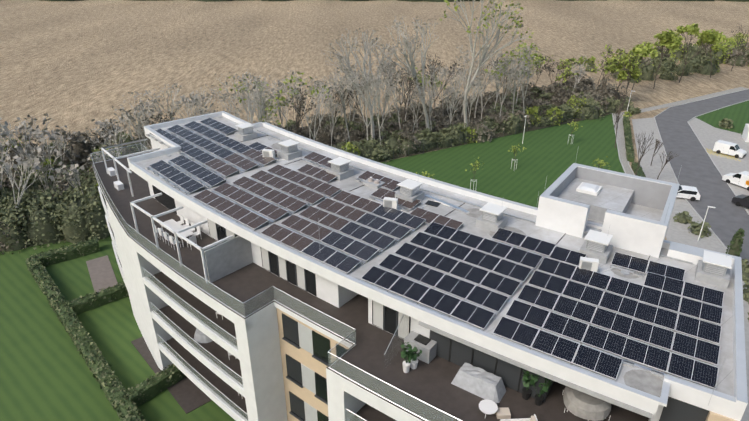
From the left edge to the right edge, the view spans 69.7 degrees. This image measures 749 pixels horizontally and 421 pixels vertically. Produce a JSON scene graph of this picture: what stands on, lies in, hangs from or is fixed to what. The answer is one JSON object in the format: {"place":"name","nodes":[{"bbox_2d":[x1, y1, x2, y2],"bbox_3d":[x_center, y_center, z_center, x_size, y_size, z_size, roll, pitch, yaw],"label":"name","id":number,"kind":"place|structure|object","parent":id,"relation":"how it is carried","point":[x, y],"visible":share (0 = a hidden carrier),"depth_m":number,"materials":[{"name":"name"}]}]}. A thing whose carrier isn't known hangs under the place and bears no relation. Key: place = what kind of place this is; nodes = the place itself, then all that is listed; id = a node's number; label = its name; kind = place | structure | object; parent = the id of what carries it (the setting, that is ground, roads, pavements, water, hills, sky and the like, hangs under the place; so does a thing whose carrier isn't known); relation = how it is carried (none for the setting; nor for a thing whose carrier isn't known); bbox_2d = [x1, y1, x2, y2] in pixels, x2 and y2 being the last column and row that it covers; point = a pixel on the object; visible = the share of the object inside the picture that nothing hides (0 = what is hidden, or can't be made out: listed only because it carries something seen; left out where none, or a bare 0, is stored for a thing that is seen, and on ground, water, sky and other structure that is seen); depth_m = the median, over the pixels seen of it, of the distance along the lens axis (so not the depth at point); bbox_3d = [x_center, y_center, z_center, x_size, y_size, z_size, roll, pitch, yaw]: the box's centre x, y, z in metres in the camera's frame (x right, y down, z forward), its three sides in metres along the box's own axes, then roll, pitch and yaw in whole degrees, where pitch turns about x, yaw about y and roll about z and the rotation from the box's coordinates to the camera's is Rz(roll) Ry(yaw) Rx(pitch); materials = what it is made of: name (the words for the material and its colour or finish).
{"place":"outdoors","nodes":[
{"label":"outdoors","id":0,"kind":"place"},
{"bbox_2d":[0,148,89,251],"bbox_3d":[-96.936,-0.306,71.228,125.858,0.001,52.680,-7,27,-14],"label":"shrub","id":1,"kind":"object","parent":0,"point":[64,239],"depth_m":63.62,"materials":[{"name":"plant"}]},
{"bbox_2d":[0,91,197,253],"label":"thicket shrubs","id":2,"kind":"object","parent":1,"relation":"on","point":[60,211],"visible":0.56,"depth_m":64.56,"materials":[{"name":"green plant"}]},
{"bbox_2d":[0,97,200,211],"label":"bare trees","id":3,"kind":"object","parent":1,"relation":"on","point":[2,142],"visible":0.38,"depth_m":70.39,"materials":[{"name":"grey plant"}]},
{"bbox_2d":[0,236,235,420],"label":"lawn","id":4,"kind":"structure","parent":0,"point":[46,373],"depth_m":46.06,"materials":[{"name":"green plant"}]},
{"bbox_2d":[86,255,211,413],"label":"garden patios","id":5,"kind":"structure","parent":4,"relation":"on","point":[188,394],"depth_m":45.55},
{"bbox_2d":[0,0,748,239],"bbox_3d":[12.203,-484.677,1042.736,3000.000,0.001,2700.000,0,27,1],"label":"ground","id":6,"kind":"structure","parent":0,"point":[75,66],"depth_m":183.31,"materials":[{"name":"beige soil"}]},
{"bbox_2d":[25,116,645,420],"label":"hedges","id":7,"kind":"object","parent":6,"relation":"on","point":[124,403],"visible":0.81,"depth_m":48.31,"materials":[{"name":"green plant"}]},
{"bbox_2d":[38,0,748,1],"bbox_3d":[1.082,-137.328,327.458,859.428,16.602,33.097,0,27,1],"label":"distant trees","id":8,"kind":"object","parent":6,"relation":"on","point":[412,0],"visible":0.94,"depth_m":320.12,"materials":[{"name":"plant"}]},
{"bbox_2d":[92,139,736,420],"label":"apartment building","id":9,"kind":"structure","parent":6,"relation":"on","point":[277,362],"depth_m":32.22,"materials":[{"name":"white paint"}]},
{"bbox_2d":[101,138,252,283],"bbox_3d":[-16.416,-0.936,41.686,5.318,2.500,23.118,-17,31,-31],"label":"pergola","id":10,"kind":"object","parent":9,"relation":"on","point":[227,257],"visible":0.85,"depth_m":34.54,"materials":[{"name":"paint"}]},
{"bbox_2d":[194,312,242,398],"bbox_3d":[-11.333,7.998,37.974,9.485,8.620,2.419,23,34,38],"label":"balcony furniture","id":11,"kind":"object","parent":9,"relation":"on","point":[200,336],"depth_m":37.96,"materials":[{"name":"white"}]},
{"bbox_2d":[91,143,461,420],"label":"balcony railings","id":12,"kind":"object","parent":9,"relation":"on","point":[251,311],"visible":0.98,"depth_m":32.40,"materials":[{"name":"grey"}]},
{"bbox_2d":[155,214,610,420],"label":"terrace furniture","id":13,"kind":"object","parent":9,"relation":"on","point":[489,388],"visible":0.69,"depth_m":25.06,"materials":[{"name":"white"}]},
{"bbox_2d":[127,111,747,420],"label":"roof","id":14,"kind":"structure","parent":9,"relation":"attached to","point":[729,398],"depth_m":29.19,"materials":[{"name":"concrete"}]},
{"bbox_2d":[145,123,719,389],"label":"solar panel mounts","id":15,"kind":"object","parent":14,"relation":"on","point":[654,372],"visible":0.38,"depth_m":31.33,"materials":[{"name":"silver metal"}]},
{"bbox_2d":[149,118,723,388],"bbox_3d":[-2.768,-0.590,35.908,46.145,0.231,11.597,21,33,35],"label":"solar array","id":16,"kind":"object","parent":15,"relation":"on","point":[665,278],"visible":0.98,"depth_m":28.43,"materials":[{"name":"glass"}]},
{"bbox_2d":[535,146,714,264],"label":"stair tower","id":17,"kind":"structure","parent":14,"relation":"on","point":[633,212],"depth_m":32.95,"materials":[{"name":"concrete"}]},
{"bbox_2d":[166,117,731,404],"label":"roof vents","id":18,"kind":"object","parent":9,"relation":"on","point":[712,268],"visible":0.81,"depth_m":32.60,"materials":[{"name":"white metal"}]},
{"bbox_2d":[300,88,611,161],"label":"tree belt soil","id":19,"kind":"structure","parent":6,"relation":"on","point":[487,107],"depth_m":102.23,"materials":[{"name":"brown soil"}]},
{"bbox_2d":[85,0,654,161],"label":"tree belt","id":20,"kind":"object","parent":19,"relation":"on","point":[468,86],"depth_m":89.12,"materials":[{"name":"grey plant"}]},
{"bbox_2d":[255,74,634,162],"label":"shrubs","id":21,"kind":"object","parent":19,"relation":"on","point":[585,100],"visible":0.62,"depth_m":100.97,"materials":[{"name":"green plant"}]},
{"bbox_2d":[585,32,748,319],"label":"roadside shrubs","id":22,"kind":"object","parent":6,"relation":"on","point":[728,52],"visible":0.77,"depth_m":142.32,"materials":[{"name":"green plant"}]},
{"bbox_2d":[604,23,748,98],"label":"roadside trees","id":23,"kind":"object","parent":6,"relation":"on","point":[712,38],"depth_m":124.73,"materials":[{"name":"green plant"}]},
{"bbox_2d":[613,87,748,174],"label":"footpath","id":24,"kind":"structure","parent":6,"relation":"on","point":[621,142],"depth_m":109.87,"materials":[{"name":"grey concrete"}]},
{"bbox_2d":[611,89,677,178],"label":"bare trees","id":25,"kind":"object","parent":24,"relation":"on","point":[620,107],"visible":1,"depth_m":82.47,"materials":[{"name":"brown plant"}]},
{"bbox_2d":[632,118,748,420],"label":"pavement","id":26,"kind":"structure","parent":6,"relation":"on","point":[676,232],"depth_m":73.04,"materials":[{"name":"grey concrete"}]},
{"bbox_2d":[522,91,714,240],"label":"street lamps","id":27,"kind":"object","parent":26,"relation":"on","point":[627,110],"visible":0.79,"depth_m":63.02,"materials":[{"name":"white metal"}]},
{"bbox_2d":[380,114,624,207],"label":"lawn","id":28,"kind":"structure","parent":0,"point":[550,153],"depth_m":87.17,"materials":[{"name":"green plant"}]},
{"bbox_2d":[370,109,609,159],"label":"hedge","id":29,"kind":"object","parent":28,"relation":"on","point":[478,135],"visible":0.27,"depth_m":93.92,"materials":[{"name":"grey"}]},
{"bbox_2d":[416,119,610,190],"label":"young trees","id":30,"kind":"object","parent":28,"relation":"on","point":[598,162],"depth_m":76.43,"materials":[{"name":"green plant"}]},
{"bbox_2d":[655,89,748,264],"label":"road","id":31,"kind":"structure","parent":0,"point":[726,218],"depth_m":83.28,"materials":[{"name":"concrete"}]},
{"bbox_2d":[612,89,748,248],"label":"kerbs","id":32,"kind":"structure","parent":31,"relation":"on","point":[716,236],"depth_m":89.32,"materials":[{"name":"grey concrete"}]},
{"bbox_2d":[676,185,700,200],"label":"van","id":33,"kind":"object","parent":31,"relation":"on","point":[691,193],"visible":0.56,"depth_m":73.04,"materials":[{"name":"white paint"}]},
{"bbox_2d":[662,148,740,234],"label":"road markings","id":34,"kind":"object","parent":31,"relation":"on","point":[726,155],"visible":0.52,"depth_m":87.93,"materials":[{"name":"yellow paint"}]},
{"bbox_2d":[689,117,748,211],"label":"paving","id":35,"kind":"structure","parent":0,"point":[708,135],"depth_m":89.19,"materials":[{"name":"grey concrete"}]},
{"bbox_2d":[713,140,746,157],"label":"white van","id":36,"kind":"object","parent":35,"relation":"on","point":[728,148],"visible":0.98,"depth_m":88.29,"materials":[{"name":"white paint"}]},
{"bbox_2d":[722,171,748,190],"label":"white van","id":37,"kind":"object","parent":35,"relation":"on","point":[741,179],"visible":1,"depth_m":77.05,"materials":[{"name":"white paint"}]},
{"bbox_2d":[731,194,748,207],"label":"car","id":38,"kind":"object","parent":35,"relation":"on","point":[741,200],"visible":0.96,"depth_m":71.34,"materials":[{"name":"grey paint"}]},
{"bbox_2d":[742,124,748,141],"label":"van","id":39,"kind":"object","parent":35,"relation":"on","point":[745,135],"visible":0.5,"depth_m":95.15,"materials":[{"name":"white metal"}]},
{"bbox_2d":[696,101,748,134],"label":"lawn","id":40,"kind":"structure","parent":0,"point":[738,114],"depth_m":108.65,"materials":[{"name":"green plant"}]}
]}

